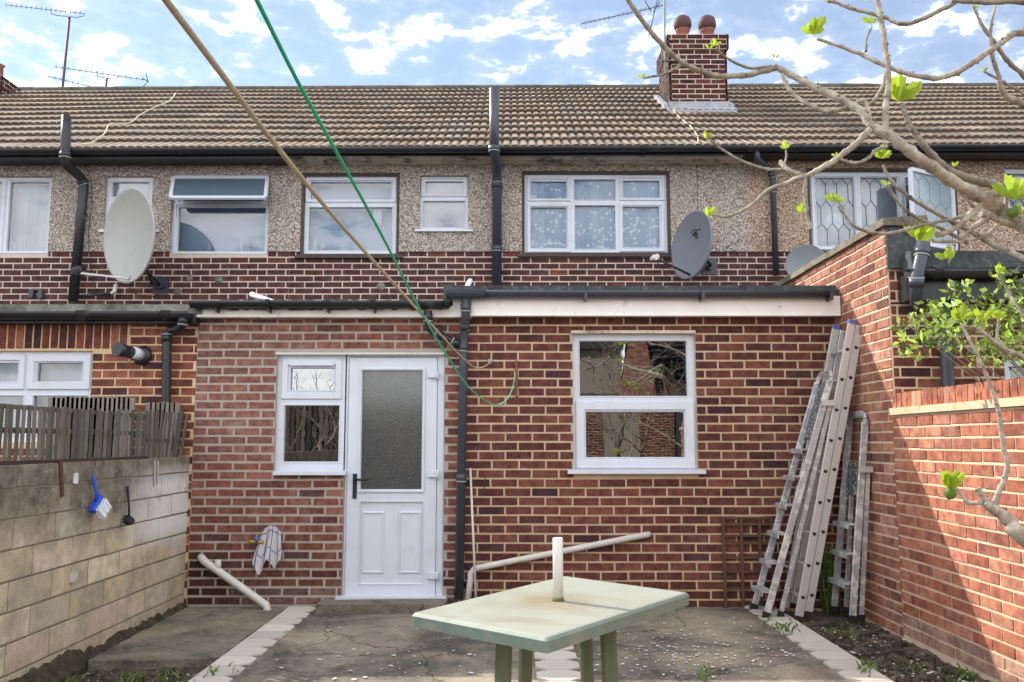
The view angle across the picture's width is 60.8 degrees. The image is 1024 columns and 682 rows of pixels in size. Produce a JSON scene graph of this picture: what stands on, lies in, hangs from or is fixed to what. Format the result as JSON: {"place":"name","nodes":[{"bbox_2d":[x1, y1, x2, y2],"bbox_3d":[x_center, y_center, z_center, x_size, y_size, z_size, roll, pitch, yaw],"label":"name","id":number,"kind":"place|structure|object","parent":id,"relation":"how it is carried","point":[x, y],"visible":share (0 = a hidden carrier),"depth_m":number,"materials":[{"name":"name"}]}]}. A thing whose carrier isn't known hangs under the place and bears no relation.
{"place":"outdoors","nodes":[
{"label":"outdoors","id":0,"kind":"place"},
{"bbox_2d":[65,668,204,681],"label":"soil bed","id":1,"kind":"object","parent":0,"point":[192,671],"visible":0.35,"depth_m":5.20,"materials":[{"name":"brown soil"}]},
{"bbox_2d":[82,618,990,681],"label":"soil clods","id":2,"kind":"object","parent":1,"relation":"on","point":[898,643],"visible":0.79,"depth_m":5.51,"materials":[{"name":"brown soil"}]},
{"bbox_2d":[188,606,315,681],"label":"path","id":3,"kind":"structure","parent":0,"point":[242,653],"depth_m":5.68,"materials":[{"name":"concrete"}]},
{"bbox_2d":[0,0,1023,86],"label":"sky","id":4,"kind":"structure","parent":0,"point":[325,42],"materials":[{"name":"blue"}]},
{"bbox_2d":[227,607,858,681],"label":"patio","id":5,"kind":"structure","parent":0,"point":[381,639],"depth_m":5.52,"materials":[{"name":"concrete"}]},
{"bbox_2d":[87,616,975,681],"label":"petals","id":6,"kind":"object","parent":5,"relation":"on","point":[672,655],"visible":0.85,"depth_m":5.43,"materials":[{"name":"plant"}]},
{"bbox_2d":[412,576,688,681],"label":"garden table","id":7,"kind":"object","parent":5,"relation":"on","point":[527,620],"visible":0.98,"depth_m":3.28,"materials":[{"name":"green plastic"}]},
{"bbox_2d":[553,537,562,597],"bbox_3d":[0.183,0.910,3.478,0.041,0.247,0.040,0,-7,0],"label":"parasol pole","id":8,"kind":"object","parent":7,"relation":"on","point":[557,567],"visible":0.97,"depth_m":3.46,"materials":[{"name":"white plastic"}]},
{"bbox_2d":[721,517,775,607],"bbox_3d":[1.926,1.799,7.111,0.422,0.722,0.023,0,-7,0],"label":"rusty trellis","id":9,"kind":"object","parent":5,"relation":"on","point":[742,557],"visible":0.82,"depth_m":7.11,"materials":[{"name":"metal"}]},
{"bbox_2d":[534,645,580,681],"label":"path","id":10,"kind":"structure","parent":0,"point":[558,666],"depth_m":5.17,"materials":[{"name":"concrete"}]},
{"bbox_2d":[744,605,893,681],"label":"path","id":11,"kind":"structure","parent":0,"point":[823,648],"depth_m":5.56,"materials":[{"name":"concrete"}]},
{"bbox_2d":[749,370,834,617],"bbox_3d":[2.213,1.184,6.888,0.640,1.906,0.373,0,-7,0],"label":"stepladder","id":12,"kind":"object","parent":11,"relation":"on","point":[819,402],"visible":1,"depth_m":6.79,"materials":[{"name":"metal"}]},
{"bbox_2d":[784,610,984,681],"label":"soil border","id":13,"kind":"object","parent":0,"point":[813,615],"visible":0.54,"depth_m":5.80,"materials":[{"name":"brown soil"}]},
{"bbox_2d":[63,540,982,681],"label":"weeds","id":14,"kind":"object","parent":13,"relation":"on","point":[825,600],"visible":0.71,"depth_m":5.35,"materials":[{"name":"green plant"}]},
{"bbox_2d":[785,319,860,616],"bbox_3d":[2.466,0.981,6.933,0.628,2.286,0.372,0,-7,0],"label":"extension ladder","id":15,"kind":"object","parent":13,"relation":"on","point":[842,358],"visible":0.91,"depth_m":6.80,"materials":[{"name":"metal"}]},
{"bbox_2d":[828,411,873,622],"bbox_3d":[2.609,1.332,6.755,0.246,1.572,0.403,0,-7,0],"label":"stepladder","id":16,"kind":"object","parent":13,"relation":"on","point":[855,478],"visible":1,"depth_m":6.67,"materials":[{"name":"metal"}]},
{"label":"ground","id":17,"kind":"structure","parent":0,"visible":0},
{"bbox_2d":[44,397,134,458],"bbox_3d":[-3.345,1.130,6.877,0.687,1.379,0.038,0,-7,0],"label":"fence","id":18,"kind":"object","parent":17,"relation":"on","point":[114,404],"visible":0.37,"depth_m":6.93,"materials":[{"name":"grey wood"}]},
{"bbox_2d":[0,457,189,681],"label":"garden wall","id":19,"kind":"structure","parent":17,"relation":"on","point":[132,575],"depth_m":5.44,"materials":[{"name":"concrete"}]},
{"bbox_2d":[57,460,63,496],"bbox_3d":[-2.676,0.813,5.160,0.035,0.220,0.074,0,-7,0],"label":"iron bracket","id":20,"kind":"object","parent":19,"relation":"attached to","point":[61,478],"visible":1,"depth_m":5.15,"materials":[{"name":"brown metal"}]},
{"bbox_2d":[69,571,77,581],"bbox_3d":[-2.658,1.430,5.290,0.028,0.060,0.040,0,-7,0],"label":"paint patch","id":21,"kind":"object","parent":19,"relation":"attached to","point":[73,576],"visible":1,"depth_m":5.27,"materials":[{"name":"paint"}]},
{"bbox_2d":[0,403,147,464],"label":"slatted screen","id":22,"kind":"object","parent":19,"relation":"on","point":[79,431],"visible":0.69,"depth_m":5.33,"materials":[{"name":"wood"}]},
{"bbox_2d":[73,473,77,483],"bbox_3d":[-2.666,0.838,5.326,0.017,0.065,0.042,0,-7,0],"label":"wall plug","id":23,"kind":"object","parent":19,"relation":"attached to","point":[75,478],"depth_m":5.32,"materials":[{"name":"white plastic"}]},
{"bbox_2d":[88,475,111,518],"bbox_3d":[-2.606,0.985,5.518,0.099,0.270,0.145,0,-7,0],"label":"washing up brush","id":24,"kind":"object","parent":19,"relation":"hanging from","point":[100,506],"visible":1,"depth_m":5.50,"materials":[{"name":"blue plastic"}]},
{"bbox_2d":[123,486,134,524],"bbox_3d":[-2.623,1.129,5.981,0.082,0.266,0.094,0,-7,0],"label":"ladle","id":25,"kind":"object","parent":19,"relation":"hanging from","point":[128,519],"visible":1,"depth_m":5.99,"materials":[{"name":"black metal"}]},
{"bbox_2d":[154,460,158,484],"bbox_3d":[-2.664,0.983,6.525,0.010,0.191,0.088,0,-7,0],"label":"metal strip","id":26,"kind":"object","parent":19,"relation":"attached to","point":[155,481],"visible":1,"depth_m":6.51,"materials":[{"name":"metal"}]},
{"bbox_2d":[147,409,187,456],"bbox_3d":[-2.709,0.730,6.855,0.033,0.375,0.784,0,-7,0],"label":"slatted screen","id":27,"kind":"object","parent":19,"relation":"on","point":[152,437],"visible":0.97,"depth_m":6.81,"materials":[{"name":"grey wood"}]},
{"bbox_2d":[8,603,187,681],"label":"moss","id":28,"kind":"object","parent":17,"relation":"on","point":[71,662],"visible":0.66,"depth_m":5.26,"materials":[{"name":"green plant"}]},
{"bbox_2d":[145,402,180,457],"bbox_3d":[-2.859,1.170,7.083,0.281,1.348,0.038,0,-7,0],"label":"fence","id":29,"kind":"object","parent":17,"relation":"on","point":[168,407],"visible":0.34,"depth_m":7.13,"materials":[{"name":"grey wood"}]},
{"bbox_2d":[0,63,352,604],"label":"terraced house","id":30,"kind":"structure","parent":17,"relation":"on","point":[201,167],"depth_m":10.48,"materials":[{"name":"red brick"}]},
{"bbox_2d":[0,177,51,254],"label":"window","id":31,"kind":"structure","parent":30,"relation":"in","point":[25,202],"depth_m":10.71,"materials":[{"name":"white plastic"}]},
{"bbox_2d":[28,289,44,298],"bbox_3d":[-5.670,-0.562,10.408,0.177,0.120,0.059,0,-7,0],"label":"broken bracket","id":32,"kind":"object","parent":30,"relation":"attached to","point":[40,295],"visible":1,"depth_m":10.39,"materials":[{"name":"grey metal"}]},
{"bbox_2d":[4,4,84,86],"bbox_3d":[-7.995,-4.991,14.892,1.223,1.562,0.340,3,-7,-22],"label":"tv aerial","id":33,"kind":"object","parent":30,"relation":"attached to","point":[66,51],"visible":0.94,"depth_m":14.96,"materials":[{"name":"metal"}]},
{"bbox_2d":[0,351,92,441],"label":"window","id":34,"kind":"structure","parent":30,"relation":"in","point":[26,377],"depth_m":7.36,"materials":[{"name":"white plastic"}]},
{"bbox_2d":[47,76,89,85],"bbox_3d":[-7.542,-4.402,15.120,0.912,0.220,0.218,3,-7,-23],"label":"tv aerial","id":35,"kind":"object","parent":30,"relation":"attached to","point":[68,81],"visible":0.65,"depth_m":15.06,"materials":[{"name":"metal"}]},
{"bbox_2d":[85,166,95,291],"bbox_3d":[-5.087,-1.366,10.507,0.249,1.614,0.007,0,-7,0],"label":"black cable","id":36,"kind":"object","parent":30,"relation":"attached to","point":[89,226],"visible":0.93,"depth_m":10.51,"materials":[{"name":"plastic"}]},
{"bbox_2d":[54,65,148,85],"bbox_3d":[-6.971,-4.417,14.878,1.466,0.418,0.443,2,-7,-18],"label":"tv aerial","id":37,"kind":"object","parent":30,"relation":"attached to","point":[106,81],"visible":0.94,"depth_m":14.90,"materials":[{"name":"metal"}]},
{"bbox_2d":[70,187,168,293],"bbox_3d":[-4.357,-1.167,10.003,0.924,1.092,0.982,0,-7,0],"label":"satellite dish","id":38,"kind":"object","parent":30,"relation":"attached to","point":[129,235],"visible":1,"depth_m":9.95,"materials":[{"name":"grey paint"}]},
{"bbox_2d":[128,283,160,296],"bbox_3d":[-4.398,-0.628,10.421,0.436,0.217,0.009,0,-7,0],"label":"black cable","id":39,"kind":"object","parent":38,"relation":"hanging from","point":[140,295],"visible":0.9,"depth_m":10.41,"materials":[{"name":"plastic"}]},
{"bbox_2d":[98,177,159,232],"bbox_3d":[-4.604,-1.659,10.579,0.722,0.719,0.145,0,-7,0],"label":"window","id":40,"kind":"structure","parent":30,"relation":"in","point":[115,185],"depth_m":10.63,"materials":[{"name":"white plastic"}]},
{"bbox_2d":[84,93,175,145],"bbox_3d":[-5.193,-3.127,12.070,0.246,2.124,3.606,0,-7,-4],"label":"white cable","id":41,"kind":"object","parent":30,"relation":"on","point":[127,122],"visible":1,"depth_m":11.48,"materials":[{"name":"white plastic"}]},
{"bbox_2d":[207,243,211,250],"bbox_3d":[-3.683,-1.136,10.616,0.064,0.120,0.064,0,-7,0],"label":"bottle","id":42,"kind":"object","parent":30,"relation":"on","point":[209,246],"visible":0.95,"depth_m":10.59,"materials":[{"name":"plastic"}]},
{"bbox_2d":[168,175,269,254],"bbox_3d":[-3.508,-1.522,10.522,1.230,1.005,0.506,0,-7,0],"label":"window","id":43,"kind":"structure","parent":30,"relation":"in","point":[217,210],"depth_m":10.59,"materials":[{"name":"white plastic"}]},
{"bbox_2d":[239,236,243,250],"bbox_3d":[-3.291,-1.176,10.621,0.056,0.200,0.056,0,-7,0],"label":"bottle","id":44,"kind":"object","parent":30,"relation":"on","point":[241,245],"visible":0.95,"depth_m":10.60,"materials":[{"name":"plastic"}]},
{"bbox_2d":[246,235,250,250],"bbox_3d":[-3.209,-1.182,10.632,0.060,0.210,0.060,0,-7,0],"label":"bottle","id":45,"kind":"object","parent":30,"relation":"on","point":[248,244],"visible":0.93,"depth_m":10.61,"materials":[{"name":"plastic"}]},
{"bbox_2d":[88,606,287,672],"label":"concrete slab","id":46,"kind":"structure","parent":17,"relation":"on","point":[196,637],"depth_m":5.90,"materials":[{"name":"grey concrete"}]},
{"bbox_2d":[187,15,845,613],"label":"terraced house","id":47,"kind":"structure","parent":17,"relation":"on","point":[641,425],"depth_m":7.32,"materials":[{"name":"red brick"}]},
{"bbox_2d":[247,537,263,543],"bbox_3d":[-2.085,1.621,7.104,0.138,0.058,0.086,2,-7,-15],"label":"garden tap","id":48,"kind":"object","parent":47,"relation":"attached to","point":[256,540],"visible":1,"depth_m":7.08,"materials":[{"name":"gold metal"}]},
{"bbox_2d":[252,526,281,574],"bbox_3d":[-1.987,1.704,7.096,0.238,0.398,0.055,0,-7,0],"label":"tea towel","id":49,"kind":"object","parent":48,"relation":"hanging from","point":[269,550],"visible":1,"depth_m":7.10,"materials":[{"name":"white fabric"}]},
{"bbox_2d":[273,355,346,474],"bbox_3d":[-1.675,0.627,7.503,0.609,1.024,0.560,0,-7,0],"label":"window","id":50,"kind":"structure","parent":47,"relation":"in","point":[311,400],"depth_m":7.33,"materials":[{"name":"white plastic"}]},
{"bbox_2d":[313,238,317,249],"bbox_3d":[-2.392,-1.182,10.622,0.056,0.150,0.056,0,-7,0],"label":"bottle","id":51,"kind":"object","parent":47,"relation":"on","point":[315,244],"visible":0.95,"depth_m":10.60,"materials":[{"name":"plastic"}]},
{"bbox_2d":[320,242,325,249],"bbox_3d":[-2.300,-1.152,10.618,0.070,0.090,0.070,0,-7,0],"label":"bottle","id":52,"kind":"object","parent":47,"relation":"on","point":[322,246],"visible":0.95,"depth_m":10.59,"materials":[{"name":"plastic"}]},
{"bbox_2d":[162,0,489,367],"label":"clothesline","id":53,"kind":"object","parent":47,"relation":"attached to","point":[186,27],"visible":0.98,"depth_m":1.52,"materials":[{"name":"beige fabric"}]},
{"bbox_2d":[295,173,402,257],"bbox_3d":[-1.954,-1.505,10.636,1.289,1.058,0.275,0,-7,0],"label":"window","id":54,"kind":"structure","parent":47,"relation":"in","point":[378,190],"depth_m":10.74,"materials":[{"name":"white plastic"}]},
{"bbox_2d":[254,0,515,405],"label":"clothesline","id":55,"kind":"object","parent":47,"relation":"attached to","point":[283,53],"visible":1,"depth_m":1.67,"materials":[{"name":"fabric"}]},
{"bbox_2d":[345,358,438,594],"bbox_3d":[-0.984,1.112,7.245,0.771,1.955,0.120,0,-7,0],"label":"door","id":56,"kind":"structure","parent":47,"relation":"in","point":[393,474],"depth_m":7.27,"materials":[{"name":"white plastic"}]},
{"bbox_2d":[414,177,472,231],"bbox_3d":[-0.821,-1.667,10.580,0.700,0.719,0.145,0,-7,0],"label":"window","id":57,"kind":"structure","parent":47,"relation":"in","point":[443,200],"depth_m":10.63,"materials":[{"name":"white plastic"}]},
{"bbox_2d":[469,468,476,597],"bbox_3d":[-0.316,1.552,7.078,0.019,1.031,0.171,3,-7,-22],"label":"thin pole","id":58,"kind":"object","parent":47,"relation":"attached to","point":[473,537],"visible":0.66,"depth_m":7.07,"materials":[{"name":"white paint"}]},
{"bbox_2d":[518,171,670,256],"bbox_3d":[1.016,-1.532,10.575,1.895,1.066,0.147,0,-7,0],"label":"window","id":59,"kind":"structure","parent":47,"relation":"in","point":[565,213],"depth_m":10.61,"materials":[{"name":"white plastic"}]},
{"bbox_2d":[580,0,666,100],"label":"tv aerial","id":60,"kind":"object","parent":47,"relation":"attached to","point":[664,13],"visible":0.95,"depth_m":12.70,"materials":[{"name":"metal"}]},
{"bbox_2d":[567,334,705,473],"bbox_3d":[1.027,0.520,7.314,1.137,1.170,0.160,0,-7,0],"label":"window","id":61,"kind":"structure","parent":47,"relation":"in","point":[634,403],"depth_m":7.34,"materials":[{"name":"white plastic"}]},
{"bbox_2d":[668,106,698,141],"bbox_3d":[2.269,-3.114,12.043,0.166,2.014,3.412,0,-7,3],"label":"white cable","id":62,"kind":"object","parent":47,"relation":"on","point":[689,125],"visible":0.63,"depth_m":11.31,"materials":[{"name":"white plastic"}]},
{"bbox_2d":[650,211,716,278],"bbox_3d":[1.999,-1.098,10.136,0.699,0.800,0.926,-2,-7,16],"label":"satellite dish","id":63,"kind":"object","parent":47,"relation":"attached to","point":[692,245],"visible":1,"depth_m":10.12,"materials":[{"name":"metal"}]},
{"bbox_2d":[697,165,697,210],"bbox_3d":[2.247,-1.885,10.567,0.016,0.661,0.007,0,-7,0],"label":"black cable","id":64,"kind":"object","parent":47,"relation":"attached to","point":[697,192],"visible":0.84,"depth_m":10.55,"materials":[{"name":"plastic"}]},
{"bbox_2d":[626,0,1023,547],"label":"fig tree","id":65,"kind":"object","parent":17,"relation":"on","point":[943,172],"visible":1,"depth_m":3.26,"materials":[{"name":"grey plant"}]},
{"bbox_2d":[704,83,1023,638],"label":"terraced house","id":66,"kind":"structure","parent":17,"relation":"on","point":[880,282],"depth_m":10.36,"materials":[{"name":"red brick"}]},
{"bbox_2d":[785,245,823,274],"bbox_3d":[3.405,-0.853,10.122,0.446,0.496,0.830,-2,-7,16],"label":"satellite dish","id":67,"kind":"object","parent":66,"relation":"attached to","point":[798,257],"visible":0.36,"depth_m":10.06,"materials":[{"name":"metal"}]},
{"bbox_2d":[806,167,959,252],"bbox_3d":[4.482,-1.574,10.455,1.910,1.074,0.631,0,-7,0],"label":"window","id":68,"kind":"structure","parent":66,"relation":"in","point":[867,201],"depth_m":10.62,"materials":[{"name":"white plastic"}]},
{"bbox_2d":[1003,358,1023,378],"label":"window","id":69,"kind":"structure","parent":66,"relation":"in","point":[1008,374],"depth_m":6.32,"materials":[{"name":"white plastic"}]},
{"bbox_2d":[1005,169,1023,209],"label":"window","id":70,"kind":"structure","parent":66,"relation":"in","point":[1015,173],"depth_m":10.65,"materials":[{"name":"white plastic"}]},
{"bbox_2d":[887,266,1023,381],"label":"leafy shrub","id":71,"kind":"object","parent":17,"relation":"on","point":[1008,336],"visible":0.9,"depth_m":5.48,"materials":[{"name":"green plant"}]},
{"bbox_2d":[889,377,1023,681],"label":"garden wall","id":72,"kind":"structure","parent":17,"relation":"on","point":[961,562],"depth_m":5.27,"materials":[{"name":"red brick"}]}
]}

